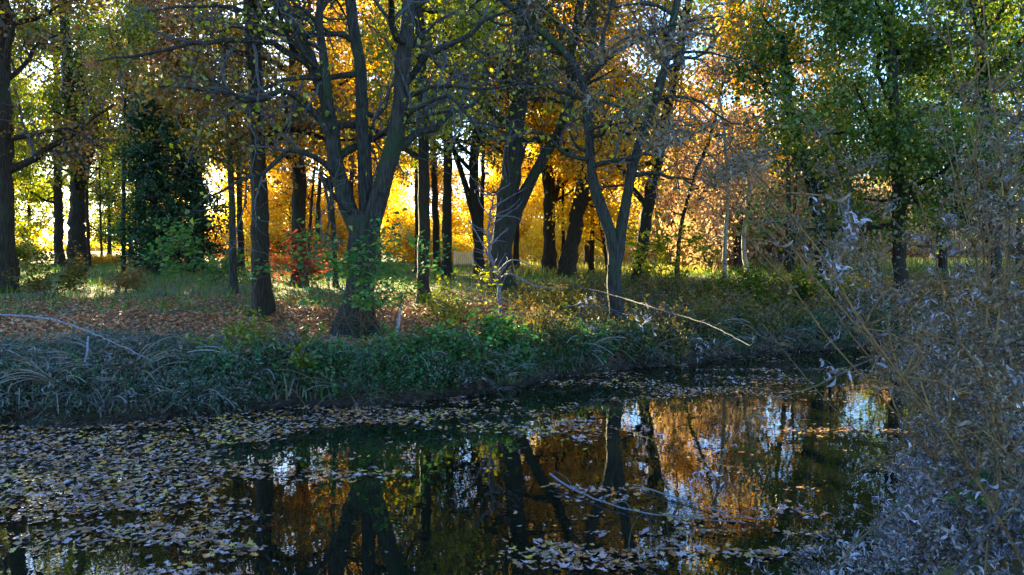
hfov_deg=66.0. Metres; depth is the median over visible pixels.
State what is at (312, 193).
slim tree
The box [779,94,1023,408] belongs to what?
dead weed
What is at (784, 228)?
brush
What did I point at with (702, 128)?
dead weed
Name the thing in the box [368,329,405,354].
bank plant
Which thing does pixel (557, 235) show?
background shrub
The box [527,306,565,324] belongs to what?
bank plant
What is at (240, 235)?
woodland tree
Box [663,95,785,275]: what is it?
tree
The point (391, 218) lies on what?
background tree
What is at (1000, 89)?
dead weed
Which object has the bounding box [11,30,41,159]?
slim tree
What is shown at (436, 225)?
woodland tree
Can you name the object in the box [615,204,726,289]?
shrub
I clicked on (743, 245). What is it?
tree
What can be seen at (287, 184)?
slim tree
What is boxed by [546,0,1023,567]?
dead weed
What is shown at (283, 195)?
background tree
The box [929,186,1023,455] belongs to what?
dead weed
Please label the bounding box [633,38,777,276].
tree
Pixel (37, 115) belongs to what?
woodland tree
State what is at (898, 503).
dead weed
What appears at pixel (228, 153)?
tree
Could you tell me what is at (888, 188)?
brush
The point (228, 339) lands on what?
bank plant
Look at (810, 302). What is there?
bank plant
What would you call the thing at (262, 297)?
tree
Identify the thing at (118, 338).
bank plant
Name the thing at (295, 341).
bank plant
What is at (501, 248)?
tree
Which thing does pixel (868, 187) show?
brush
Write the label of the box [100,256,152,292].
shrub
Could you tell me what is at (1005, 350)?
dead weed
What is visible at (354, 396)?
hanging roots
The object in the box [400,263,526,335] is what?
shrub
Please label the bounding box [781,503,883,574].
dead weed
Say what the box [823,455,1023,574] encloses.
arching stem
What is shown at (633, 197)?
background tree
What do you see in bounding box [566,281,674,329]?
fallen branch
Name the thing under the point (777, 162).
background tree
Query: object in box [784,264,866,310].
shrub
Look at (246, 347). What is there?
bank plant
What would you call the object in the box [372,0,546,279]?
tree
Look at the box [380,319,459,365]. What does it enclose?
bank plant
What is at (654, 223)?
brush
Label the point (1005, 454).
dead weed
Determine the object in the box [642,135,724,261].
brush
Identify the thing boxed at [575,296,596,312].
withered leaves
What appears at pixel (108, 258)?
red shrub
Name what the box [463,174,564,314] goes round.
dead snag
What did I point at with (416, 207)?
slim tree
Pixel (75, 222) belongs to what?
tree
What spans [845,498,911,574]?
dead weed
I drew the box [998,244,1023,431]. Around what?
dead weed
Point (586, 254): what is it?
woodland tree
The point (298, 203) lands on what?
tree
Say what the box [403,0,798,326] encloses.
forked tree
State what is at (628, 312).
bank plant
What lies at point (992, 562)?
dead weed
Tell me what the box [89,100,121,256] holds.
slim tree
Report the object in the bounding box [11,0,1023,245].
sky
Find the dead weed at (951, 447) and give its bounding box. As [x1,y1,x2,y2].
[918,440,968,551]
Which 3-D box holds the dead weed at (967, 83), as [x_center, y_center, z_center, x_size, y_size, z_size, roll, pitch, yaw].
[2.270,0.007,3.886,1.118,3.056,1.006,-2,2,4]
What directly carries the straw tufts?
on the ground at (452, 389)
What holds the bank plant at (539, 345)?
on the ground at (452, 389)
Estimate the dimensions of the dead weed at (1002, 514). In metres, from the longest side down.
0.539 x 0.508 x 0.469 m
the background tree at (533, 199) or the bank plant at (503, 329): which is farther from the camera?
the background tree at (533, 199)
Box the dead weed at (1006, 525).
[956,449,1023,574]
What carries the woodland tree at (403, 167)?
on the ground at (452, 389)
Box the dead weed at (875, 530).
[866,464,957,572]
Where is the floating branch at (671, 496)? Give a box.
[642,487,785,518]
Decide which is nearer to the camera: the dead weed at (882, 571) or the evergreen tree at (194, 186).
the dead weed at (882, 571)
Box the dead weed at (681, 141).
[633,99,972,453]
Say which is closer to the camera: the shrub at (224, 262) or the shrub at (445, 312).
the shrub at (445, 312)
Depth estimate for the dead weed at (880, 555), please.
3.87 m
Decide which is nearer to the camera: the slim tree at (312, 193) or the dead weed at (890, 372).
the dead weed at (890, 372)
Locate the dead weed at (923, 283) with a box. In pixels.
[898,258,973,494]
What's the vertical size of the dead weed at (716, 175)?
2.614 m
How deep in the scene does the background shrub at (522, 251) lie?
65.58 m
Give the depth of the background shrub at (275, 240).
66.46 m
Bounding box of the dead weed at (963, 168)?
[880,90,1023,483]
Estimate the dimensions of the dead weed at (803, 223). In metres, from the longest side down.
2.940 x 2.356 x 0.764 m
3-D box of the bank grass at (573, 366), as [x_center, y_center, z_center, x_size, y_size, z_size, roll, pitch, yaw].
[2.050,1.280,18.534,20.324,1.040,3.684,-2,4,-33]
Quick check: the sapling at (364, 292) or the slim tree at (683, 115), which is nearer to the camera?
the sapling at (364, 292)
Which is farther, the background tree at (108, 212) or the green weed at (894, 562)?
the background tree at (108, 212)
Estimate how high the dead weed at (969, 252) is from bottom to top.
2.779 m
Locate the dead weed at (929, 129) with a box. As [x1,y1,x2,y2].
[883,112,1023,474]
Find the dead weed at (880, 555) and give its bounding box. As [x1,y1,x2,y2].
[830,468,956,574]
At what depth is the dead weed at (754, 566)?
3.82 m
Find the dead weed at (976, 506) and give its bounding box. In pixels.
[949,478,1023,572]
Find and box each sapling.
[136,210,212,281]
[299,208,457,338]
[304,222,424,341]
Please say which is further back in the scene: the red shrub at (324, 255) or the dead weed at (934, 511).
the red shrub at (324, 255)
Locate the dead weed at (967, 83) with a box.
[849,0,1023,569]
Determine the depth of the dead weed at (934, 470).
4.70 m
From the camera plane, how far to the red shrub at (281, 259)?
54.68 m
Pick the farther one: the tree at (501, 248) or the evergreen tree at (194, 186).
the evergreen tree at (194, 186)
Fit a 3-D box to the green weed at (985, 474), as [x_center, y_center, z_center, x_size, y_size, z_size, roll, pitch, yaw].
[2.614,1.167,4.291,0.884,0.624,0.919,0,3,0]
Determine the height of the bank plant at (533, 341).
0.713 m
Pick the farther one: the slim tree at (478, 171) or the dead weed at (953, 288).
the slim tree at (478, 171)
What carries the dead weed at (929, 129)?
on the ground at (452, 389)
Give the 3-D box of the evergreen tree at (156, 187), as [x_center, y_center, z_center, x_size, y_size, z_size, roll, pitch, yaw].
[-17.564,-5.072,38.717,5.799,9.528,5.696,2,4,34]
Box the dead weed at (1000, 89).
[840,0,1023,572]
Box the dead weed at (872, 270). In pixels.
[794,114,1023,513]
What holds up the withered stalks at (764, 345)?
on the ground at (452, 389)
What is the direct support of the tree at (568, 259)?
on the ground at (452, 389)
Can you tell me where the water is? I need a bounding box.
[0,342,1023,574]
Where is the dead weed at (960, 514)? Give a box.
[936,396,1023,525]
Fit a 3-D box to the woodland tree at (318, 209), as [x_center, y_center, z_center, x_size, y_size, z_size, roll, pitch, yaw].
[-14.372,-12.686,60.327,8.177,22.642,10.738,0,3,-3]
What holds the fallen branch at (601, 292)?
on the ground at (452, 389)
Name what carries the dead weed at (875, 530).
on the ground at (452, 389)
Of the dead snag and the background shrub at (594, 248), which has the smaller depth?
the dead snag
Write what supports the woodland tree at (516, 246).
on the ground at (452, 389)
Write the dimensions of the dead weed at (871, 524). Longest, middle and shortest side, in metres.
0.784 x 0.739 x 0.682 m
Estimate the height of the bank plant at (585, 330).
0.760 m
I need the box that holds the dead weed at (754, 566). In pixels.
[743,557,773,574]
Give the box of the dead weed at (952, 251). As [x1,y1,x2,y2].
[917,181,1022,484]
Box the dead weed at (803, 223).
[758,200,1021,433]
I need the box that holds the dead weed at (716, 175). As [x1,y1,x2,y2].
[614,95,966,497]
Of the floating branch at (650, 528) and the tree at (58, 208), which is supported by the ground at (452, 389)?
the tree at (58, 208)
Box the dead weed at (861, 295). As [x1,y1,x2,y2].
[850,260,980,484]
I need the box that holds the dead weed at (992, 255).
[925,142,1023,449]
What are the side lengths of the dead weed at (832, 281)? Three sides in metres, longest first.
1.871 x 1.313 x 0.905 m
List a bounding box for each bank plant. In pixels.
[90,328,150,362]
[108,342,184,378]
[180,332,221,350]
[205,331,252,355]
[218,325,259,349]
[219,325,295,370]
[235,330,286,350]
[242,323,295,362]
[266,336,321,382]
[271,327,309,370]
[291,338,345,370]
[297,320,341,348]
[313,333,347,356]
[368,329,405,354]
[374,328,431,350]
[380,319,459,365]
[406,320,443,346]
[421,319,460,359]
[427,326,497,365]
[438,315,507,340]
[480,317,523,337]
[491,328,542,353]
[510,328,545,355]
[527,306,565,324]
[528,333,546,352]
[536,308,587,325]
[553,317,593,343]
[556,298,583,321]
[593,293,627,312]
[604,304,650,326]
[648,299,697,336]
[661,293,708,313]
[698,302,747,317]
[710,285,748,310]
[790,293,822,312]
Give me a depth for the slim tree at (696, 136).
60.31 m
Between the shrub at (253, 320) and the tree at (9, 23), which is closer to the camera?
the shrub at (253, 320)
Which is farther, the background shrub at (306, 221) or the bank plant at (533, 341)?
the background shrub at (306, 221)
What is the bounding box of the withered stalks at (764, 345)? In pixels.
[487,276,1023,359]
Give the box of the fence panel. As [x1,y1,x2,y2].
[454,250,473,266]
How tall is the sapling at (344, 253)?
2.851 m
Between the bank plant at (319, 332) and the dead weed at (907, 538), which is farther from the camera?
the bank plant at (319, 332)
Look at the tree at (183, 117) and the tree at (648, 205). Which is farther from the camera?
the tree at (183, 117)
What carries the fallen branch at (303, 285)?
on the ground at (452, 389)
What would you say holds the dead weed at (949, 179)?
on the ground at (452, 389)
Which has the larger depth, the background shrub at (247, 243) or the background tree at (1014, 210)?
the background tree at (1014, 210)
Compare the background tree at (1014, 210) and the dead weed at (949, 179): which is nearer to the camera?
the dead weed at (949, 179)
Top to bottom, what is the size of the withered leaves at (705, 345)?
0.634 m
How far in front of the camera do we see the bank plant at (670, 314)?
19.51 m
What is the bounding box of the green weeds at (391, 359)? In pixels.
[0,302,969,410]
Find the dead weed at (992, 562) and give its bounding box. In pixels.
[976,527,1023,574]
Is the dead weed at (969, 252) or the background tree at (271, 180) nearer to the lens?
the dead weed at (969, 252)
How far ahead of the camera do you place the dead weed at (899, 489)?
3.84 m
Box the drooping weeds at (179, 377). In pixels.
[0,305,924,429]
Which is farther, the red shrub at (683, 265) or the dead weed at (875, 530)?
the red shrub at (683, 265)
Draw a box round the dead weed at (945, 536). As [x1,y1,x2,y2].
[853,504,984,574]
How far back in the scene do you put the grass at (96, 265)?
30.39 m
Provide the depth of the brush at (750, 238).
47.42 m
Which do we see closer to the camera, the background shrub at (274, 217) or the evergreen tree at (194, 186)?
the evergreen tree at (194, 186)
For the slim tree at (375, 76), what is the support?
on the ground at (452, 389)
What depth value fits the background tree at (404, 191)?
103.14 m
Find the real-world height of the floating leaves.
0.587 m
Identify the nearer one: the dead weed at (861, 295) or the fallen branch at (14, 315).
the dead weed at (861, 295)
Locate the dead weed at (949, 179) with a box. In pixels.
[936,163,1023,443]
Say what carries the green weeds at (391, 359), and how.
on the ground at (452, 389)
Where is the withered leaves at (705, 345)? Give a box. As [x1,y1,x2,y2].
[695,335,715,362]
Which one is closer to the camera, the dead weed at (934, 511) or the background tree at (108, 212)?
the dead weed at (934, 511)
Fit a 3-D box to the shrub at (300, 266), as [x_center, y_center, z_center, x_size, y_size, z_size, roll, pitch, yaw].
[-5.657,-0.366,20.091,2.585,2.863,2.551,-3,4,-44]
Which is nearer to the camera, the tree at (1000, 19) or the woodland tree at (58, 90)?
the tree at (1000, 19)
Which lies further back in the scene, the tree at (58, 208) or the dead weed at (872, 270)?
the tree at (58, 208)
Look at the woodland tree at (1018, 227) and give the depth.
44.09 m
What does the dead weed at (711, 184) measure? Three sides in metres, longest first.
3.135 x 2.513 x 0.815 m
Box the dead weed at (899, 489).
[881,437,1023,574]
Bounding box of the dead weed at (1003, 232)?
[946,141,1023,460]
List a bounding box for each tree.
[0,0,166,292]
[0,0,592,338]
[10,0,57,249]
[10,75,51,199]
[11,0,121,171]
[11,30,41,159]
[12,0,143,268]
[14,1,108,266]
[14,62,50,170]
[15,83,69,243]
[45,107,137,254]
[46,6,118,267]
[61,0,232,271]
[64,0,217,274]
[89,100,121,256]
[89,153,160,248]
[90,0,239,260]
[96,91,216,276]
[102,0,207,156]
[107,0,385,316]
[111,152,215,257]
[136,143,247,272]
[154,1,300,293]
[155,47,214,260]
[163,0,288,268]
[174,0,390,286]
[204,146,291,260]
[224,169,286,224]
[241,2,390,287]
[248,135,328,228]
[266,145,317,203]
[281,10,360,249]
[286,147,348,254]
[288,140,384,242]
[289,0,399,236]
[297,0,537,302]
[324,0,412,262]
[329,46,442,263]
[333,130,414,239]
[347,0,561,277]
[351,0,509,273]
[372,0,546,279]
[376,24,441,272]
[380,155,414,256]
[381,0,689,291]
[385,162,470,247]
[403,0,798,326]
[452,123,491,188]
[457,132,541,229]
[460,165,542,231]
[464,8,573,268]
[467,20,505,256]
[475,0,615,274]
[475,0,720,276]
[479,149,541,194]
[520,144,567,228]
[525,3,643,273]
[535,14,588,251]
[540,66,661,270]
[541,186,620,252]
[542,0,740,286]
[557,37,636,267]
[630,114,716,226]
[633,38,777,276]
[638,0,705,265]
[649,81,723,193]
[660,57,723,185]
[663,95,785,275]
[683,0,807,273]
[684,85,815,279]
[691,0,865,272]
[699,0,914,285]
[722,0,1023,315]
[752,124,801,195]
[777,0,1023,305]
[788,0,905,274]
[791,5,833,269]
[793,26,864,238]
[802,30,856,209]
[841,0,962,257]
[845,136,912,206]
[858,0,1023,272]
[873,127,970,256]
[877,19,944,226]
[936,12,972,258]
[947,2,1023,267]
[962,141,1023,230]
[1001,187,1023,229]
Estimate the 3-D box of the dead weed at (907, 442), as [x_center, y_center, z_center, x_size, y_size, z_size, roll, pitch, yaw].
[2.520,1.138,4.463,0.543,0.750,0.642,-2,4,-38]
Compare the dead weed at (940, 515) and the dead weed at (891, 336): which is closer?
the dead weed at (940, 515)
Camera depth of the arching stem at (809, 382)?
5.04 m
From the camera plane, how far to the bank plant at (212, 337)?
14.04 m
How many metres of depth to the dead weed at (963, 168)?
4.63 m
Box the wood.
[15,173,976,250]
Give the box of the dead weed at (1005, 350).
[868,85,1023,574]
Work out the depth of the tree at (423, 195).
24.73 m
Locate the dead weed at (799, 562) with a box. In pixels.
[795,557,844,574]
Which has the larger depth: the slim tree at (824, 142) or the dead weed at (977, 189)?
the slim tree at (824, 142)
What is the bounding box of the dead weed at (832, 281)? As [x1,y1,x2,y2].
[780,219,1023,508]
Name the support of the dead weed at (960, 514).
on the ground at (452, 389)
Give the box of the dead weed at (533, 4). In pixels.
[523,0,1021,565]
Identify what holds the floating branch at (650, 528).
on the water
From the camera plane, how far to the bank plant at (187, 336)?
14.57 m
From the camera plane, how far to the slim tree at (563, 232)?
41.93 m
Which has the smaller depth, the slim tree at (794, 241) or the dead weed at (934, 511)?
the dead weed at (934, 511)
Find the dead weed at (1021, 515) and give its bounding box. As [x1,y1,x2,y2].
[979,495,1023,564]
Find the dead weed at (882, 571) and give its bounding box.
[824,496,900,574]
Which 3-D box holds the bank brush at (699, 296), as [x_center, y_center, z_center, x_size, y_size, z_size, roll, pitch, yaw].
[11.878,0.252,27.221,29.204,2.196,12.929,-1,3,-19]
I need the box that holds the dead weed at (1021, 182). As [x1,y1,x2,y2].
[947,103,1023,514]
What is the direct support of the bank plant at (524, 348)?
on the ground at (452, 389)
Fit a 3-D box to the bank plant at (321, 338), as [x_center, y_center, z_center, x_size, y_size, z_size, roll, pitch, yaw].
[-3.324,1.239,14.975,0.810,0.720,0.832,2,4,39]
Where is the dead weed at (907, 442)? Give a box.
[891,417,1004,520]
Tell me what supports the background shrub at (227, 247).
on the ground at (452, 389)
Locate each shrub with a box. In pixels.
[2,236,96,297]
[16,238,66,263]
[91,249,112,264]
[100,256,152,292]
[101,249,133,264]
[183,213,250,260]
[196,244,246,284]
[209,213,313,261]
[221,199,291,259]
[221,305,290,346]
[243,226,283,256]
[244,225,331,287]
[245,220,314,257]
[248,218,341,323]
[269,254,290,264]
[288,215,338,255]
[308,250,339,263]
[312,206,347,261]
[381,216,469,261]
[381,218,463,261]
[385,220,432,262]
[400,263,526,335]
[430,232,490,263]
[455,211,492,260]
[466,305,530,350]
[485,208,539,259]
[485,238,531,262]
[519,201,559,260]
[524,216,598,263]
[529,270,587,313]
[580,235,629,259]
[594,237,654,261]
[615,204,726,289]
[663,260,702,268]
[701,258,787,307]
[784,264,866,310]
[888,204,975,258]
[906,223,962,257]
[921,227,1002,260]
[955,216,1012,258]
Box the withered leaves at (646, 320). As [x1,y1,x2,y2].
[634,303,656,335]
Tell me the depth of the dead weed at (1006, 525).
3.71 m
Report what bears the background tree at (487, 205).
on the ground at (452, 389)
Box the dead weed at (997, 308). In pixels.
[967,242,1023,423]
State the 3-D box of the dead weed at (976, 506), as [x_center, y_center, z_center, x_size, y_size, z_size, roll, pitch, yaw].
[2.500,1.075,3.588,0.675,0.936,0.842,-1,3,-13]
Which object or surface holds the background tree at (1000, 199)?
on the ground at (452, 389)
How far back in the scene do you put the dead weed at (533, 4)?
3.77 m
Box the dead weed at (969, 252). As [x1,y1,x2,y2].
[932,194,1023,489]
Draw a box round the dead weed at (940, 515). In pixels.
[883,453,967,568]
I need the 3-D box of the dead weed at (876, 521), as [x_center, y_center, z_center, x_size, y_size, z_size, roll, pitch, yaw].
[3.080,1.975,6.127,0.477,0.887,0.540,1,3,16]
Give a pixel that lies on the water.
(419, 521)
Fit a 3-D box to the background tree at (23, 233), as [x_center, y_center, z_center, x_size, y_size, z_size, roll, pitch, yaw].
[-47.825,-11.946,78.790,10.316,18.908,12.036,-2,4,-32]
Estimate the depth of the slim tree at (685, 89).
55.89 m
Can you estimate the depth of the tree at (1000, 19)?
23.89 m
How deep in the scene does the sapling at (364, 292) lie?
17.30 m
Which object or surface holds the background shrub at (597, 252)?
on the ground at (452, 389)
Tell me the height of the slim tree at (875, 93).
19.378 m
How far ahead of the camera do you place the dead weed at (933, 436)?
5.36 m
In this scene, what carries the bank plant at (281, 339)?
on the ground at (452, 389)
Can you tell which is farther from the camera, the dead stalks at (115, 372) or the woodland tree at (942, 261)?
the woodland tree at (942, 261)
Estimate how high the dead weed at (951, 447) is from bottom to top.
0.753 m
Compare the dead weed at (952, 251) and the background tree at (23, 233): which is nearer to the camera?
the dead weed at (952, 251)
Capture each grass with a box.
[0,260,1023,328]
[141,310,860,401]
[486,255,1023,277]
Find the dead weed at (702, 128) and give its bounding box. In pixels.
[659,85,974,417]
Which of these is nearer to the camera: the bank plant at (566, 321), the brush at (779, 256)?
the bank plant at (566, 321)
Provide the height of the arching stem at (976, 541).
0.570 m
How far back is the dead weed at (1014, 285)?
4.41 m
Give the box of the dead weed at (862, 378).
[520,42,998,569]
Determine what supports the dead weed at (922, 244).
on the ground at (452, 389)
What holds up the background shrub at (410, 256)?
on the ground at (452, 389)
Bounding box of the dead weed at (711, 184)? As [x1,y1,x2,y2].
[600,110,1023,514]
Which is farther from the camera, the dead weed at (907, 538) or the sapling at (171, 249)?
the sapling at (171, 249)
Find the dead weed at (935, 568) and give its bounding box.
[902,522,1023,574]
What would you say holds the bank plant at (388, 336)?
on the ground at (452, 389)
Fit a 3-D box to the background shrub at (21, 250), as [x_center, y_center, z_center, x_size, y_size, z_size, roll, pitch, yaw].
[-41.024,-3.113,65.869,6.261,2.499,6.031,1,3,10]
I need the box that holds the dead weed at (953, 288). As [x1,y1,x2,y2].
[909,203,1003,433]
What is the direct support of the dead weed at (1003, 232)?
on the ground at (452, 389)
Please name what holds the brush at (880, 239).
on the ground at (452, 389)
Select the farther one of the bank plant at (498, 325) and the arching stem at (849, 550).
the bank plant at (498, 325)
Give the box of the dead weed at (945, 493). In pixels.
[912,475,964,520]
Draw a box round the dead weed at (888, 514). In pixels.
[879,511,937,564]
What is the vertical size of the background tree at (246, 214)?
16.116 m
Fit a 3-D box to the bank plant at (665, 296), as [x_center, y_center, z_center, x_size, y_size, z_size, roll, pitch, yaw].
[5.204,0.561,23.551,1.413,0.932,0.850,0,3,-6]
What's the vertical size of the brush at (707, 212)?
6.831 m
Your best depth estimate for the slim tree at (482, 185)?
42.26 m
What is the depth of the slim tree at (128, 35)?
38.78 m
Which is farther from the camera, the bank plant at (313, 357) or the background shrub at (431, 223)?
the background shrub at (431, 223)
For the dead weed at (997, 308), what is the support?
on the ground at (452, 389)
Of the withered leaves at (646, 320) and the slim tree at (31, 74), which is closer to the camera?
the withered leaves at (646, 320)
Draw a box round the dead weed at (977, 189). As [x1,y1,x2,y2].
[928,26,1023,429]
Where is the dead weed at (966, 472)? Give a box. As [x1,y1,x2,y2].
[921,369,1023,568]
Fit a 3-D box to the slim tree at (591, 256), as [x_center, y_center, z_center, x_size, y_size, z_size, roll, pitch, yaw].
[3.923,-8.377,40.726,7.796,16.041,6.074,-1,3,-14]
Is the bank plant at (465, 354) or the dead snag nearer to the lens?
the bank plant at (465, 354)
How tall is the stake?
0.746 m
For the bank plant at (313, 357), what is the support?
on the ground at (452, 389)
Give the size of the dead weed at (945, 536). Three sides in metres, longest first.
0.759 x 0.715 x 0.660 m
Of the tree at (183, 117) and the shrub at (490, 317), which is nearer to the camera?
the shrub at (490, 317)
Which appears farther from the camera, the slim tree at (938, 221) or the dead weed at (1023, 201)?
the slim tree at (938, 221)
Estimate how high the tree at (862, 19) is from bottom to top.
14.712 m
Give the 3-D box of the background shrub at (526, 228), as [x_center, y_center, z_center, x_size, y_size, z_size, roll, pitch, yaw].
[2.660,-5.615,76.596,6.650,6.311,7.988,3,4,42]
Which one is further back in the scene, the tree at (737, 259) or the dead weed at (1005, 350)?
the tree at (737, 259)
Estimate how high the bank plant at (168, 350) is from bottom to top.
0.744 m
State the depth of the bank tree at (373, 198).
18.38 m
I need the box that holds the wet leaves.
[1,325,1022,429]
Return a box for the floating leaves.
[0,347,1021,568]
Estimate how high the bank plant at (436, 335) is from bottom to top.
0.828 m
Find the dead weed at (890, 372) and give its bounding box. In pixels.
[842,310,958,495]
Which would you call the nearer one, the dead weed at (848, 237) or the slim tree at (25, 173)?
the dead weed at (848, 237)
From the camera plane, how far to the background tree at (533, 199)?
82.10 m
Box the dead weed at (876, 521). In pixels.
[873,490,918,574]
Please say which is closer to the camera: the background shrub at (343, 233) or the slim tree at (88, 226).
the slim tree at (88, 226)
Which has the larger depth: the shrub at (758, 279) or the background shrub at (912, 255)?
the background shrub at (912, 255)
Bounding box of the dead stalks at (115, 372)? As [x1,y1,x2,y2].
[0,298,995,419]
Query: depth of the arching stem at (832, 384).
4.15 m
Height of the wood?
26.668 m
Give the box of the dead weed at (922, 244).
[878,170,1023,558]
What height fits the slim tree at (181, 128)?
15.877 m
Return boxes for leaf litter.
[0,285,586,389]
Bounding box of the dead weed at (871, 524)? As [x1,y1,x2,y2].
[827,509,906,572]
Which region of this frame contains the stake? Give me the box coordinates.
[395,306,401,334]
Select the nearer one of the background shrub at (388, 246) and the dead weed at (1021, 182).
the dead weed at (1021, 182)
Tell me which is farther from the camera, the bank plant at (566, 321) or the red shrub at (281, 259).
the red shrub at (281, 259)
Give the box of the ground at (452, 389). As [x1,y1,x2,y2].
[0,251,1023,574]
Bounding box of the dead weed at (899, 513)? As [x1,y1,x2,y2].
[884,439,946,519]
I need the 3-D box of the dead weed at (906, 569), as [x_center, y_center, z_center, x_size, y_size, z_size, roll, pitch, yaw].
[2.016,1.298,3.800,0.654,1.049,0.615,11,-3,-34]
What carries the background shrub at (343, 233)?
on the ground at (452, 389)
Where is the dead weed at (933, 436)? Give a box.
[909,399,1023,489]
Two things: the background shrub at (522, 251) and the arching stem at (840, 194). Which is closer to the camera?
the arching stem at (840, 194)
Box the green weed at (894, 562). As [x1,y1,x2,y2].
[855,499,931,574]
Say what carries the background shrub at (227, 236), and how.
on the ground at (452, 389)
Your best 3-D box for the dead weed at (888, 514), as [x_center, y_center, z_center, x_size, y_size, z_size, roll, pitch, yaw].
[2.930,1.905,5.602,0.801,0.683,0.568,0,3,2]
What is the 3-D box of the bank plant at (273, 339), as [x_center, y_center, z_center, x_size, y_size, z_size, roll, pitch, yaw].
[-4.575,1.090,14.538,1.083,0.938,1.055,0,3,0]
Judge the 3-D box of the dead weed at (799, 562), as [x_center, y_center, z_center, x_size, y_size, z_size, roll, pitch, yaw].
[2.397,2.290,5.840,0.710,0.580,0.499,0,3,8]
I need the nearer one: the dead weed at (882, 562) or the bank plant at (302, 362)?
the dead weed at (882, 562)
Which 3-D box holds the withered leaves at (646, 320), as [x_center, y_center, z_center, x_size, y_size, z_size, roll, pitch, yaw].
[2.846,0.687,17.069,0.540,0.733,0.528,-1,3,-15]
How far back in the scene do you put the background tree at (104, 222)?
86.61 m
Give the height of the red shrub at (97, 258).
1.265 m
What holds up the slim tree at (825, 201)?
on the ground at (452, 389)
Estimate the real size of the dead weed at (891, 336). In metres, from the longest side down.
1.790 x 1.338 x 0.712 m
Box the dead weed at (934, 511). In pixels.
[898,462,1022,574]
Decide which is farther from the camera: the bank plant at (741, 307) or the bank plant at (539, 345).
the bank plant at (741, 307)
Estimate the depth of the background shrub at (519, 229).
79.01 m
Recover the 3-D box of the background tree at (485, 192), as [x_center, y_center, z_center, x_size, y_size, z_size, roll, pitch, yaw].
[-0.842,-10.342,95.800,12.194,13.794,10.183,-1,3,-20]
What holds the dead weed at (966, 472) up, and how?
on the ground at (452, 389)
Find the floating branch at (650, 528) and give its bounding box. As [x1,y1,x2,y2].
[627,513,670,553]
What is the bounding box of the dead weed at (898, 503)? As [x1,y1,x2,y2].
[881,479,932,557]
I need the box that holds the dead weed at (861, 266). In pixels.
[759,193,1015,448]
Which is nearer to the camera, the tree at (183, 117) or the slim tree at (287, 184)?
the tree at (183, 117)
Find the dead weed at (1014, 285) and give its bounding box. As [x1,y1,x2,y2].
[879,128,1023,503]
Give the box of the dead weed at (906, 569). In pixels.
[863,440,1009,574]
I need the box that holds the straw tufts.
[0,331,353,418]
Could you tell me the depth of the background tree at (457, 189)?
87.04 m
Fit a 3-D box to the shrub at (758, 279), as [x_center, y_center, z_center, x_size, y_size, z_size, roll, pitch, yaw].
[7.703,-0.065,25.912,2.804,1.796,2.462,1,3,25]
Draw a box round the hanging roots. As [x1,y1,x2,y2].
[0,322,1023,428]
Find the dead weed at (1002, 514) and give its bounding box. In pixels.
[913,497,1023,574]
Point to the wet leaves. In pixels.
(228, 410)
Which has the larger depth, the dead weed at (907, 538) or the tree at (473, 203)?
the tree at (473, 203)
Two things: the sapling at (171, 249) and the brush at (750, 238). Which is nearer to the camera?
the sapling at (171, 249)
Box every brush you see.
[500,261,1023,363]
[623,177,683,263]
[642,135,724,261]
[654,162,762,272]
[659,141,805,269]
[698,164,812,264]
[748,135,856,265]
[777,173,863,264]
[828,172,907,265]
[839,184,912,258]
[853,173,891,207]
[853,181,916,260]
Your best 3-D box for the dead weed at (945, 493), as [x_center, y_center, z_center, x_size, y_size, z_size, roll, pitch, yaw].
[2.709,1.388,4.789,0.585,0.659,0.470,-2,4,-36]
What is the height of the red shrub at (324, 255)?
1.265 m
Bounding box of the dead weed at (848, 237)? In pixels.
[768,158,1023,478]
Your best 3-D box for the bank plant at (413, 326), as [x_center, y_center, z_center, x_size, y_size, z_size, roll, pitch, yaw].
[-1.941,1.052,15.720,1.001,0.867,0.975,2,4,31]
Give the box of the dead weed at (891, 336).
[872,305,1009,415]
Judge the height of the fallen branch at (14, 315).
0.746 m
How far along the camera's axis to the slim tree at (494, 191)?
57.30 m
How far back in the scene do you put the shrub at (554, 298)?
21.85 m
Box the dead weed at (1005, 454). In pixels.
[960,421,1023,506]
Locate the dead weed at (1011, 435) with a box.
[1000,404,1023,480]
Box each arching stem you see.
[688,330,1023,496]
[752,323,950,514]
[799,116,964,405]
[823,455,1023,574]
[827,249,1002,420]
[953,480,1023,574]
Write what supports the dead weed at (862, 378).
on the ground at (452, 389)
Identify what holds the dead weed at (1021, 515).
on the ground at (452, 389)
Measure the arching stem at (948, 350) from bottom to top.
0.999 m
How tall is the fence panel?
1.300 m
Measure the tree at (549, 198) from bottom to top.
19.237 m
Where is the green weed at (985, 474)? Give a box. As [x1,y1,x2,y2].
[914,450,1023,559]
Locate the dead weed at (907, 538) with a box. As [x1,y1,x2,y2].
[864,491,979,574]
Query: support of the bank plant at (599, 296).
on the ground at (452, 389)
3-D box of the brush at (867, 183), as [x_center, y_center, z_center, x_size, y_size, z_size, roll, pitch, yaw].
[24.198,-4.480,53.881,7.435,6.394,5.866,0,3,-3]
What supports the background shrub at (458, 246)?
on the ground at (452, 389)
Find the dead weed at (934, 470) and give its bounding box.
[903,397,1004,556]
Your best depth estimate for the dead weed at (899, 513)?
5.18 m
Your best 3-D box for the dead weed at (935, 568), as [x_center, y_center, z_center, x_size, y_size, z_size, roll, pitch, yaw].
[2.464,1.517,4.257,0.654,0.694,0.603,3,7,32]
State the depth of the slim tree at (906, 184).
51.09 m
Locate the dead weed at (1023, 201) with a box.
[983,129,1023,426]
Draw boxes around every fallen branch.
[0,311,150,359]
[34,336,89,417]
[292,234,326,296]
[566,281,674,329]
[573,283,756,345]
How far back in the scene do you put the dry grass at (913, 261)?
46.63 m

